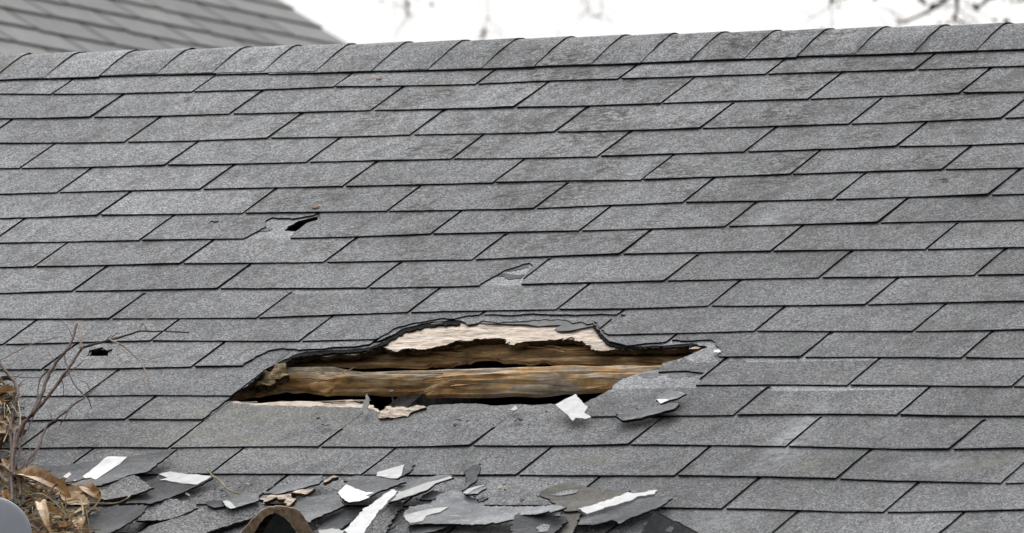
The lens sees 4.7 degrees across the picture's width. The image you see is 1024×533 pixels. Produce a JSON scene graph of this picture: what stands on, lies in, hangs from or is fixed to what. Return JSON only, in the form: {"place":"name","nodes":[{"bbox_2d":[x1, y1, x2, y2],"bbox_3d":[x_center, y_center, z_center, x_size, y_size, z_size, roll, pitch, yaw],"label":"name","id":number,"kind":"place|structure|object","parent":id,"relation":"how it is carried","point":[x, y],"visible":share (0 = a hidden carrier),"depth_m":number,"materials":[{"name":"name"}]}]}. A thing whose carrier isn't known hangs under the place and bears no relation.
{"place":"outdoors","nodes":[
{"label":"outdoors","id":0,"kind":"place"},
{"bbox_2d":[0,0,345,53],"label":"neighbouring house","id":1,"kind":"structure","parent":0,"point":[43,26],"depth_m":40.68,"materials":[{"name":"paint"}]},
{"bbox_2d":[0,22,1023,532],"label":"house","id":2,"kind":"structure","parent":0,"point":[792,226],"depth_m":22.38,"materials":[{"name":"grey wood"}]},
{"bbox_2d":[0,376,26,447],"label":"leaf heap","id":3,"kind":"object","parent":2,"relation":"on","point":[5,389],"visible":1,"depth_m":22.04,"materials":[{"name":"plant"}]},
{"bbox_2d":[0,498,31,532],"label":"metal cap","id":4,"kind":"object","parent":2,"relation":"on","point":[13,518],"visible":1,"depth_m":21.32,"materials":[{"name":"grey metal"}]},
{"bbox_2d":[0,456,108,532],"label":"leaf heap","id":5,"kind":"object","parent":2,"relation":"on","point":[50,516],"visible":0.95,"depth_m":21.55,"materials":[{"name":"plant"}]},
{"bbox_2d":[0,312,189,502],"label":"bare shrub","id":6,"kind":"object","parent":2,"relation":"on","point":[38,405],"visible":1,"depth_m":21.96,"materials":[{"name":"brown plant"}]},
{"bbox_2d":[26,449,176,486],"bbox_3d":[-0.754,0.349,21.756,0.318,0.069,0.153,-1,-2,29],"label":"shingle fragment","id":7,"kind":"object","parent":2,"relation":"on","point":[106,471],"visible":0.89,"depth_m":21.74,"materials":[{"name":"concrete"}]},
{"bbox_2d":[90,495,130,503],"bbox_3d":[-0.691,0.399,21.555,0.074,0.016,0.024,-1,-2,19],"label":"straw","id":8,"kind":"object","parent":2,"relation":"on","point":[115,502],"visible":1,"depth_m":21.54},
{"bbox_2d":[84,504,147,532],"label":"shingle fragment","id":9,"kind":"object","parent":2,"relation":"on","point":[112,519],"visible":1,"depth_m":21.46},
{"bbox_2d":[98,475,153,501],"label":"shingle fragment","id":10,"kind":"object","parent":2,"relation":"on","point":[131,485],"visible":1,"depth_m":21.61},
{"bbox_2d":[137,499,197,522],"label":"shingle fragment","id":11,"kind":"object","parent":2,"relation":"on","point":[166,510],"visible":1,"depth_m":21.48,"materials":[{"name":"grey"}]},
{"bbox_2d":[125,471,213,504],"bbox_3d":[-0.592,0.379,21.582,0.131,0.062,0.144,-1,-2,29],"label":"shingle fragment","id":12,"kind":"object","parent":2,"relation":"on","point":[166,485],"visible":1,"depth_m":21.59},
{"bbox_2d":[138,502,265,532],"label":"shingle fragment","id":13,"kind":"object","parent":2,"relation":"on","point":[207,520],"visible":1,"depth_m":21.39,"materials":[{"name":"concrete"}]},
{"bbox_2d":[205,500,224,508],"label":"shingle fragment","id":14,"kind":"object","parent":13,"relation":"on","point":[214,504],"visible":1,"depth_m":21.45,"materials":[{"name":"grey"}]},
{"bbox_2d":[222,492,259,510],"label":"shingle fragment","id":15,"kind":"object","parent":13,"relation":"on","point":[240,500],"visible":1,"depth_m":21.43,"materials":[{"name":"grey"}]},
{"bbox_2d":[188,477,661,529],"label":"crumbs","id":16,"kind":"object","parent":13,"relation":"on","point":[659,510],"visible":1,"depth_m":21.32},
{"bbox_2d":[206,469,241,494],"bbox_3d":[-0.497,0.369,21.575,0.014,0.047,0.164,1,-2,-23],"label":"straw","id":17,"kind":"object","parent":2,"relation":"on","point":[219,480],"visible":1,"depth_m":21.57,"materials":[{"name":"beige plant"}]},
{"bbox_2d":[255,513,274,532],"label":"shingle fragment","id":18,"kind":"object","parent":2,"relation":"on","point":[263,524],"visible":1,"depth_m":21.27,"materials":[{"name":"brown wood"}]},
{"bbox_2d":[255,363,289,392],"bbox_3d":[-0.422,0.195,22.105,0.059,0.054,0.052,0,-2,-10],"label":"wood splinter","id":19,"kind":"object","parent":2,"relation":"on","point":[270,381],"visible":1,"depth_m":22.09,"materials":[{"name":"brown wood"}]},
{"bbox_2d":[240,505,312,532],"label":"curled shingle","id":20,"kind":"object","parent":2,"relation":"on","point":[294,517],"visible":1,"depth_m":21.21,"materials":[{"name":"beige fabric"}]},
{"bbox_2d":[259,494,295,504],"bbox_3d":[-0.399,0.396,21.431,0.061,0.023,0.029,-1,-2,20],"label":"wood splinter","id":21,"kind":"object","parent":2,"relation":"on","point":[269,499],"visible":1,"depth_m":21.43,"materials":[{"name":"beige wood"}]},
{"bbox_2d":[263,513,295,532],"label":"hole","id":22,"kind":"object","parent":2,"relation":"on","point":[277,523],"visible":1,"depth_m":21.24,"materials":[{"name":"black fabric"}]},
{"bbox_2d":[283,496,296,506],"bbox_3d":[-0.376,0.400,21.385,0.020,0.024,0.048,0,-2,15],"label":"wood splinter","id":23,"kind":"object","parent":2,"relation":"on","point":[289,501],"visible":1,"depth_m":21.38,"materials":[{"name":"beige wood"}]},
{"bbox_2d":[264,475,322,494],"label":"shingle fragment","id":24,"kind":"object","parent":2,"relation":"on","point":[309,482],"visible":1,"depth_m":21.46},
{"bbox_2d":[291,488,314,496],"bbox_3d":[-0.356,0.385,21.413,0.037,0.016,0.029,-1,-2,29],"label":"wood splinter","id":25,"kind":"object","parent":2,"relation":"on","point":[305,492],"visible":1,"depth_m":21.41,"materials":[{"name":"beige wood"}]},
{"bbox_2d":[292,492,344,523],"bbox_3d":[-0.324,0.409,21.328,0.084,0.056,0.154,1,-2,-16],"label":"shingle fragment","id":26,"kind":"object","parent":2,"relation":"on","point":[313,508],"visible":1,"depth_m":21.34,"materials":[{"name":"grey"}]},
{"bbox_2d":[318,528,343,532],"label":"film scrap","id":27,"kind":"object","parent":2,"relation":"on","point":[332,530],"visible":1,"depth_m":21.20,"materials":[{"name":"white plastic"}]},
{"bbox_2d":[323,475,338,485],"bbox_3d":[-0.310,0.364,21.458,0.027,0.018,0.018,2,-2,-44],"label":"wood splinter","id":28,"kind":"object","parent":2,"relation":"on","point":[329,480],"visible":1,"depth_m":21.45,"materials":[{"name":"beige wood"}]},
{"bbox_2d":[314,509,361,532],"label":"shingle fragment","id":29,"kind":"object","parent":2,"relation":"on","point":[342,520],"visible":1,"depth_m":21.27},
{"bbox_2d":[135,481,541,526],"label":"crumbs","id":30,"kind":"object","parent":2,"relation":"on","point":[500,487],"visible":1,"depth_m":21.27,"materials":[{"name":"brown wood"}]},
{"bbox_2d":[362,394,369,416],"bbox_3d":[-0.253,0.240,21.782,0.013,0.042,0.046,0,-2,1],"label":"film scrap","id":31,"kind":"object","parent":2,"relation":"on","point":[365,407],"visible":1,"depth_m":21.78,"materials":[{"name":"grey plastic"}]},
{"bbox_2d":[344,489,397,532],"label":"fragment","id":32,"kind":"object","parent":2,"relation":"on","point":[364,519],"visible":1,"depth_m":21.15,"materials":[{"name":"white"}]},
{"bbox_2d":[338,476,406,503],"bbox_3d":[-0.263,0.378,21.363,0.104,0.050,0.153,1,-2,-33],"label":"shingle fragment","id":33,"kind":"object","parent":2,"relation":"on","point":[355,489],"visible":1,"depth_m":21.36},
{"bbox_2d":[370,501,403,532],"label":"shingle fragment","id":34,"kind":"object","parent":2,"relation":"on","point":[382,522],"visible":1,"depth_m":21.24,"materials":[{"name":"grey"}]},
{"bbox_2d":[388,475,453,503],"bbox_3d":[-0.154,0.378,21.309,0.115,0.052,0.090,0,-2,2],"label":"shingle fragment","id":35,"kind":"object","parent":34,"relation":"on","point":[415,487],"visible":1,"depth_m":21.30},
{"bbox_2d":[376,462,414,479],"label":"shingle fragment","id":36,"kind":"object","parent":2,"relation":"on","point":[398,472],"visible":1,"depth_m":21.41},
{"bbox_2d":[378,405,426,419],"bbox_3d":[-0.193,0.255,21.756,0.086,0.033,0.060,-1,-2,29],"label":"wood splinter","id":37,"kind":"object","parent":2,"relation":"on","point":[389,413],"visible":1,"depth_m":21.75,"materials":[{"name":"beige wood"}]},
{"bbox_2d":[408,525,451,532],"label":"shingle fragment","id":38,"kind":"object","parent":2,"relation":"on","point":[425,529],"visible":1,"depth_m":21.14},
{"bbox_2d":[419,490,444,501],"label":"shingle fragment","id":39,"kind":"object","parent":2,"relation":"on","point":[431,495],"visible":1,"depth_m":21.29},
{"bbox_2d":[221,408,646,531],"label":"crumbs","id":40,"kind":"object","parent":2,"relation":"on","point":[454,425],"visible":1,"depth_m":21.51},
{"bbox_2d":[462,464,480,491],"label":"shingle fragment","id":41,"kind":"object","parent":2,"relation":"on","point":[472,473],"visible":1,"depth_m":21.34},
{"bbox_2d":[476,497,487,502],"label":"shingle fragment","id":42,"kind":"object","parent":2,"relation":"on","point":[482,499],"visible":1,"depth_m":21.20,"materials":[{"name":"grey"}]},
{"bbox_2d":[403,490,566,526],"bbox_3d":[-0.051,0.404,21.103,0.337,0.063,0.136,-2,-3,52],"label":"shingle fragment","id":43,"kind":"object","parent":2,"relation":"on","point":[455,507],"visible":1,"depth_m":21.16,"materials":[{"name":"concrete"}]},
{"bbox_2d":[463,485,486,495],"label":"shingle fragment","id":44,"kind":"object","parent":43,"relation":"on","point":[476,490],"visible":1,"depth_m":21.22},
{"bbox_2d":[510,512,567,532],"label":"shingle fragment","id":45,"kind":"object","parent":2,"relation":"on","point":[551,523],"visible":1,"depth_m":21.02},
{"bbox_2d":[557,512,581,532],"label":"shingle fragment","id":46,"kind":"object","parent":2,"relation":"on","point":[573,519],"visible":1,"depth_m":21.02,"materials":[{"name":"concrete"}]},
{"bbox_2d":[539,483,630,512],"bbox_3d":[0.108,0.387,21.111,0.095,0.053,0.166,2,-2,-44],"label":"shingle fragment","id":47,"kind":"object","parent":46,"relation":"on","point":[573,497],"visible":1,"depth_m":21.12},
{"bbox_2d":[555,394,590,420],"bbox_3d":[0.110,0.242,21.547,0.039,0.050,0.099,1,-2,-22],"label":"film scrap","id":48,"kind":"object","parent":2,"relation":"on","point":[573,407],"visible":1,"depth_m":21.55,"materials":[{"name":"white plastic"}]},
{"bbox_2d":[577,488,672,526],"bbox_3d":[0.184,0.402,21.038,0.155,0.067,0.153,-1,-2,29],"label":"shingle fragment","id":49,"kind":"object","parent":2,"relation":"on","point":[621,515],"visible":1,"depth_m":21.03,"materials":[{"name":"grey"}]},
{"bbox_2d":[578,490,657,515],"bbox_3d":[0.177,0.395,21.016,0.134,0.045,0.043,0,-2,-13],"label":"film strip","id":50,"kind":"object","parent":49,"relation":"on","point":[621,500],"visible":1,"depth_m":21.01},
{"bbox_2d":[616,403,679,422],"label":"shingle fragment","id":51,"kind":"object","parent":2,"relation":"on","point":[637,415],"visible":1,"depth_m":21.46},
{"bbox_2d":[641,511,697,532],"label":"shingle fragment","id":52,"kind":"object","parent":2,"relation":"on","point":[657,522],"visible":1,"depth_m":20.91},
{"bbox_2d":[656,390,686,404],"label":"shingle fragment","id":53,"kind":"object","parent":2,"relation":"on","point":[666,396],"visible":1,"depth_m":21.52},
{"bbox_2d":[686,346,704,352],"bbox_3d":[0.310,0.139,21.808,0.061,0.023,0.039,-1,-2,29],"label":"wood splinter","id":54,"kind":"object","parent":2,"relation":"on","point":[693,349],"visible":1,"depth_m":21.79,"materials":[{"name":"beige wood"}]},
{"bbox_2d":[379,0,647,39],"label":"bare tree","id":55,"kind":"object","parent":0,"point":[407,4],"visible":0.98,"depth_m":52.00,"materials":[{"name":"brown plant"}]},
{"bbox_2d":[281,0,1023,43],"label":"sky","id":56,"kind":"structure","parent":0,"point":[351,21],"materials":[{"name":"white"}]},
{"bbox_2d":[798,0,1023,27],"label":"bare tree","id":57,"kind":"object","parent":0,"point":[933,6],"visible":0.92,"depth_m":45.99,"materials":[{"name":"brown plant"}]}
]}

